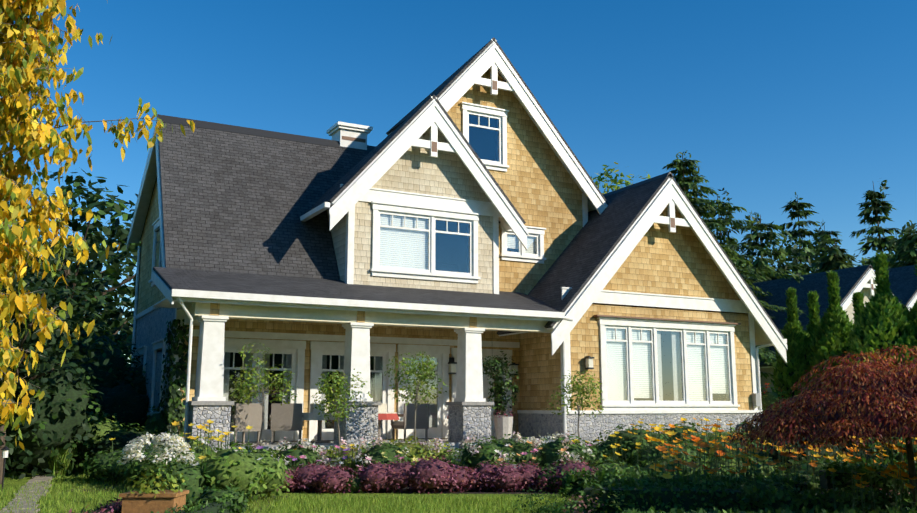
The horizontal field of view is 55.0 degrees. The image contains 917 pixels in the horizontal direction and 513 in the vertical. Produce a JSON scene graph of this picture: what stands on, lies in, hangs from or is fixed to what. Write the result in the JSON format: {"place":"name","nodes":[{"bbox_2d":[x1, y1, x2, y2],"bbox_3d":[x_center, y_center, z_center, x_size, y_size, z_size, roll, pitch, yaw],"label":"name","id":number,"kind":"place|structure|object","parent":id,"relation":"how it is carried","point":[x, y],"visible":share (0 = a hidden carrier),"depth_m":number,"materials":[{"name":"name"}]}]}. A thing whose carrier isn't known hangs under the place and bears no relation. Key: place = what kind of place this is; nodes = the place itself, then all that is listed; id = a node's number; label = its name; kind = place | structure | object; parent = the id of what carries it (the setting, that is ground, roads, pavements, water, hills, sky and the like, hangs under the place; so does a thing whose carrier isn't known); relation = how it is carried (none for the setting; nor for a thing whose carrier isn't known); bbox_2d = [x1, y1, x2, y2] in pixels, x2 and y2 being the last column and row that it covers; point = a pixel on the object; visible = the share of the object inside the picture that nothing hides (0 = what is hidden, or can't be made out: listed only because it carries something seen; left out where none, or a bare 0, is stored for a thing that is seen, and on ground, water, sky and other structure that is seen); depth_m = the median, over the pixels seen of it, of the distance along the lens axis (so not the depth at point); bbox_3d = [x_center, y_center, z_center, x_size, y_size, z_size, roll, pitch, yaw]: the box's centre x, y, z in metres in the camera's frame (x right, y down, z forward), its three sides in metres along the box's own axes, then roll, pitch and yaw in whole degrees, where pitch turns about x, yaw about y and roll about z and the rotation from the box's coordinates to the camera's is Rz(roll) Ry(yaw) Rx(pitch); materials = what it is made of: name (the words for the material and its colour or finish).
{"place":"outdoors","nodes":[
{"label":"outdoors","id":0,"kind":"place"},
{"bbox_2d":[0,0,194,449],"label":"yellow tree leaves","id":1,"kind":"object","parent":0,"point":[15,60],"visible":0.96,"depth_m":8.52,"materials":[{"name":"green plant"}]},
{"bbox_2d":[140,177,156,240],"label":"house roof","id":2,"kind":"structure","parent":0,"point":[148,208],"depth_m":24.65,"materials":[{"name":"grey"}]},
{"bbox_2d":[0,463,568,512],"bbox_3d":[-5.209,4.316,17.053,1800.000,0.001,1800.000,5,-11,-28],"label":"lawn","id":3,"kind":"structure","parent":0,"point":[9,482],"depth_m":14.18,"materials":[{"name":"green plant"}]},
{"bbox_2d":[1,446,9,491],"bbox_3d":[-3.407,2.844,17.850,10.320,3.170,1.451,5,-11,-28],"label":"garden lamp","id":4,"kind":"object","parent":3,"relation":"on","point":[5,448],"depth_m":14.73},
{"bbox_2d":[0,475,51,512],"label":"path","id":5,"kind":"structure","parent":3,"relation":"on","point":[38,479],"depth_m":13.55,"materials":[{"name":"beige stone"}]},
{"bbox_2d":[3,343,90,469],"bbox_3d":[-12.115,2.675,21.589,6.240,4.534,22.204,4,-10,-20],"label":"shrub","id":6,"kind":"object","parent":3,"relation":"on","point":[74,417],"visible":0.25,"depth_m":17.33,"materials":[{"name":"green plant"}]},
{"bbox_2d":[58,326,145,394],"bbox_3d":[-11.402,3.558,25.922,4.144,4.046,11.033,9,-13,-44],"label":"shrub","id":7,"kind":"object","parent":3,"relation":"on","point":[109,378],"visible":0.15,"depth_m":22.82,"materials":[{"name":"green plant"}]},
{"bbox_2d":[0,162,650,479],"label":"tree foliage","id":8,"kind":"object","parent":3,"relation":"on","point":[53,353],"visible":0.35,"depth_m":17.25,"materials":[{"name":"green plant"}]},
{"bbox_2d":[68,419,755,494],"bbox_3d":[-3.020,3.548,16.401,17.695,1.221,8.999,-2,-10,9],"label":"shrub","id":9,"kind":"object","parent":3,"relation":"on","point":[245,467],"visible":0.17,"depth_m":12.80,"materials":[{"name":"green plant"}]},
{"bbox_2d":[134,68,752,442],"bbox_3d":[-0.785,0.122,25.793,15.250,11.200,10.190,5,-11,-28],"label":"shingle siding","id":10,"kind":"object","parent":3,"relation":"on","point":[538,185],"visible":0.23,"depth_m":23.67,"materials":[{"name":"beige wood"}]},
{"bbox_2d":[127,39,787,441],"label":"house trim","id":11,"kind":"structure","parent":3,"relation":"on","point":[357,347],"depth_m":22.13,"materials":[{"name":"white wood"}]},
{"bbox_2d":[327,127,492,293],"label":"shingle wall","id":12,"kind":"structure","parent":11,"relation":"attached to","point":[422,171],"depth_m":22.25,"materials":[{"name":"beige wood"}]},
{"bbox_2d":[0,319,916,512],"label":"garden foliage","id":13,"kind":"object","parent":3,"relation":"on","point":[179,444],"visible":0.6,"depth_m":13.39,"materials":[{"name":"green plant"}]},
{"bbox_2d":[7,169,916,359],"bbox_3d":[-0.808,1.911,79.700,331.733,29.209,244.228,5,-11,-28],"label":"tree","id":14,"kind":"object","parent":3,"relation":"on","point":[112,274],"visible":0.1,"depth_m":31.21,"materials":[{"name":"green plant"}]},
{"bbox_2d":[86,381,893,472],"bbox_3d":[-1.700,3.375,19.806,26.019,2.596,6.726,-3,-10,15],"label":"shrub","id":15,"kind":"object","parent":3,"relation":"on","point":[129,394],"visible":0.19,"depth_m":21.41,"materials":[{"name":"green plant"}]},
{"bbox_2d":[761,391,784,417],"bbox_3d":[8.884,4.712,25.286,1.180,1.700,1.201,5,-11,-28],"label":"shrub","id":16,"kind":"object","parent":3,"relation":"on","point":[767,399],"visible":0.1,"depth_m":25.06,"materials":[{"name":"green plant"}]},
{"bbox_2d":[662,150,916,378],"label":"trees","id":17,"kind":"object","parent":3,"relation":"on","point":[750,271],"visible":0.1,"depth_m":61.41,"materials":[{"name":"green plant"}]},
{"bbox_2d":[760,281,876,391],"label":"neighbour house walls","id":18,"kind":"structure","parent":3,"relation":"on","point":[850,312],"depth_m":41.49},
{"bbox_2d":[749,266,916,366],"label":"neighboring house roof","id":19,"kind":"structure","parent":18,"relation":"on","point":[903,285],"depth_m":44.13,"materials":[{"name":"grey"}]},
{"bbox_2d":[752,265,914,284],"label":"metal house ridges","id":20,"kind":"object","parent":19,"relation":"on","point":[829,272],"visible":0.17,"depth_m":45.34,"materials":[{"name":"grey metal"}]},
{"bbox_2d":[760,267,916,367],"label":"roof trim","id":21,"kind":"structure","parent":18,"relation":"attached to","point":[869,275],"depth_m":41.69,"materials":[{"name":"white wood"}]},
{"bbox_2d":[760,251,916,415],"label":"conifer shrubs","id":22,"kind":"object","parent":3,"relation":"on","point":[815,338],"visible":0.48,"depth_m":26.09,"materials":[{"name":"green plant"}]},
{"bbox_2d":[71,477,583,512],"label":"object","id":23,"kind":"structure","parent":0,"point":[487,491],"depth_m":14.47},
{"bbox_2d":[119,490,188,512],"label":"wood planter","id":24,"kind":"object","parent":23,"relation":"on","point":[143,502],"visible":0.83,"depth_m":10.21,"materials":[{"name":"brown wood"}]},
{"bbox_2d":[320,442,447,472],"bbox_3d":[-1.370,3.941,17.115,2.591,0.617,1.594,5,-11,-28],"label":"shrub","id":25,"kind":"object","parent":23,"relation":"on","point":[424,452],"visible":0.12,"depth_m":16.76,"materials":[{"name":"plant"}]},
{"bbox_2d":[229,437,552,451],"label":"flowers","id":26,"kind":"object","parent":23,"relation":"on","point":[327,445],"depth_m":19.21,"materials":[{"name":"plant"}]},
{"bbox_2d":[230,403,429,444],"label":"chairs","id":27,"kind":"object","parent":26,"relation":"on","point":[286,417],"visible":0.67,"depth_m":19.10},
{"bbox_2d":[230,404,403,427],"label":"cushions","id":28,"kind":"object","parent":27,"relation":"on","point":[314,412],"visible":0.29,"depth_m":19.45,"materials":[{"name":"grey fabric"}]},
{"bbox_2d":[378,413,447,419],"bbox_3d":[-0.816,3.759,20.756,3.366,0.140,0.955,6,-12,-33],"label":"cushion","id":29,"kind":"object","parent":27,"relation":"on","point":[391,416],"visible":0.21,"depth_m":19.74,"materials":[{"name":"red fabric"}]},
{"bbox_2d":[494,416,512,438],"bbox_3d":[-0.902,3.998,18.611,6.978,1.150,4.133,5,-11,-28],"label":"planter pot","id":30,"kind":"object","parent":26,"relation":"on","point":[503,425],"visible":0.12,"depth_m":21.57,"materials":[{"name":"white ceramic"}]},
{"bbox_2d":[279,459,595,491],"bbox_3d":[-1.358,3.625,14.634,7.261,0.534,0.885,0,-10,2],"label":"shrub","id":31,"kind":"object","parent":23,"relation":"on","point":[437,466],"visible":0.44,"depth_m":14.44,"materials":[{"name":"purple plant"}]},
{"bbox_2d":[346,465,561,491],"bbox_3d":[0.001,3.664,14.569,3.806,0.421,0.584,1,-10,-3],"label":"shrub","id":32,"kind":"object","parent":23,"relation":"on","point":[352,483],"visible":0.21,"depth_m":14.43,"materials":[{"name":"purple plant"}]},
{"bbox_2d":[62,411,914,509],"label":"flowers","id":33,"kind":"object","parent":23,"relation":"on","point":[549,457],"visible":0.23,"depth_m":15.84,"materials":[{"name":"plant"}]},
{"bbox_2d":[592,458,884,508],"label":"flowering plants","id":34,"kind":"object","parent":23,"relation":"on","point":[767,470],"visible":0.04,"depth_m":14.46,"materials":[{"name":"plant"}]},
{"bbox_2d":[183,401,493,404],"bbox_3d":[-2.345,3.132,18.801,6.710,0.080,0.820,5,-11,-28],"label":"pier cap","id":35,"kind":"object","parent":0,"point":[355,403],"visible":0.69,"depth_m":18.48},
{"bbox_2d":[134,114,758,452],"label":"house","id":36,"kind":"structure","parent":0,"point":[463,420],"depth_m":21.58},
{"bbox_2d":[158,122,458,279],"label":"house roof","id":37,"kind":"structure","parent":36,"relation":"attached to","point":[236,202],"depth_m":21.70,"materials":[{"name":"grey"}]},
{"bbox_2d":[332,129,366,149],"bbox_3d":[-3.096,-2.973,24.950,0.800,1.020,0.700,5,-11,-28],"label":"chimney","id":38,"kind":"object","parent":37,"relation":"on","point":[338,134],"visible":0.36,"depth_m":24.69,"materials":[{"name":"white paint"}]},
{"bbox_2d":[157,114,672,196],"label":"roof ridge","id":39,"kind":"structure","parent":37,"relation":"on","point":[244,130],"depth_m":23.58,"materials":[{"name":"grey"}]},
{"bbox_2d":[153,267,559,311],"bbox_3d":[-1.904,0.835,20.390,9.520,0.857,2.571,5,-11,-28],"label":"porch roof","id":40,"kind":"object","parent":36,"relation":"attached to","point":[192,279],"visible":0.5,"depth_m":19.81,"materials":[{"name":"grey"}]},
{"bbox_2d":[183,302,557,332],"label":"cream house beam","id":41,"kind":"structure","parent":36,"relation":"attached to","point":[250,312],"depth_m":19.12,"materials":[{"name":"beige wood"}]},
{"bbox_2d":[228,115,726,441],"bbox_3d":[0.845,0.409,22.683,14.030,9.590,3.150,5,-11,-28],"label":"window glass","id":42,"kind":"object","parent":36,"relation":"in","point":[439,244],"depth_m":23.49,"materials":[{"name":"glass"}]},
{"bbox_2d":[483,358,487,401],"bbox_3d":[0.422,3.603,22.644,0.930,2.000,0.015,5,-11,-28],"label":"white house door","id":43,"kind":"structure","parent":36,"relation":"in","point":[485,386],"depth_m":22.83,"materials":[{"name":"white wood"}]},
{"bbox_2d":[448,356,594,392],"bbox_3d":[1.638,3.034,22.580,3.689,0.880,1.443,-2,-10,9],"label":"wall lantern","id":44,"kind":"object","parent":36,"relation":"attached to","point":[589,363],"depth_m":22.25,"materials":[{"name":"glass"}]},
{"bbox_2d":[342,80,740,324],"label":"trim","id":45,"kind":"structure","parent":36,"relation":"attached to","point":[434,144],"depth_m":23.28,"materials":[{"name":"wood"}]},
{"bbox_2d":[308,38,783,337],"bbox_3d":[0.971,-1.413,26.853,12.810,8.079,10.450,5,-11,-28],"label":"roof edge","id":46,"kind":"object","parent":36,"relation":"attached to","point":[584,255],"depth_m":23.22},
{"bbox_2d":[380,214,728,400],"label":"window blinds","id":47,"kind":"object","parent":36,"relation":"in","point":[619,355],"depth_m":22.56,"materials":[{"name":"white fabric"}]},
{"bbox_2d":[752,393,760,405],"bbox_3d":[8.194,3.942,24.247,0.170,0.350,0.130,5,-11,-28],"label":"electrical box","id":48,"kind":"object","parent":36,"relation":"attached to","point":[756,399],"visible":0.93,"depth_m":24.20,"materials":[{"name":"grey metal"}]},
{"bbox_2d":[223,331,681,429],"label":"curtains","id":49,"kind":"object","parent":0,"point":[676,359],"depth_m":21.64,"materials":[{"name":"white fabric"}]},
{"bbox_2d":[0,2,916,512],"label":"leaves","id":50,"kind":"object","parent":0,"point":[825,483],"depth_m":11.11,"materials":[{"name":"green plant"}]},
{"bbox_2d":[0,0,916,363],"label":"sky","id":51,"kind":"structure","parent":0,"point":[774,100],"materials":[{"name":"blue"}]},
{"bbox_2d":[726,345,916,455],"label":"red-leaved shrub","id":52,"kind":"object","parent":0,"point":[777,422],"visible":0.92,"depth_m":10.13,"materials":[{"name":"red plant"}]}
]}

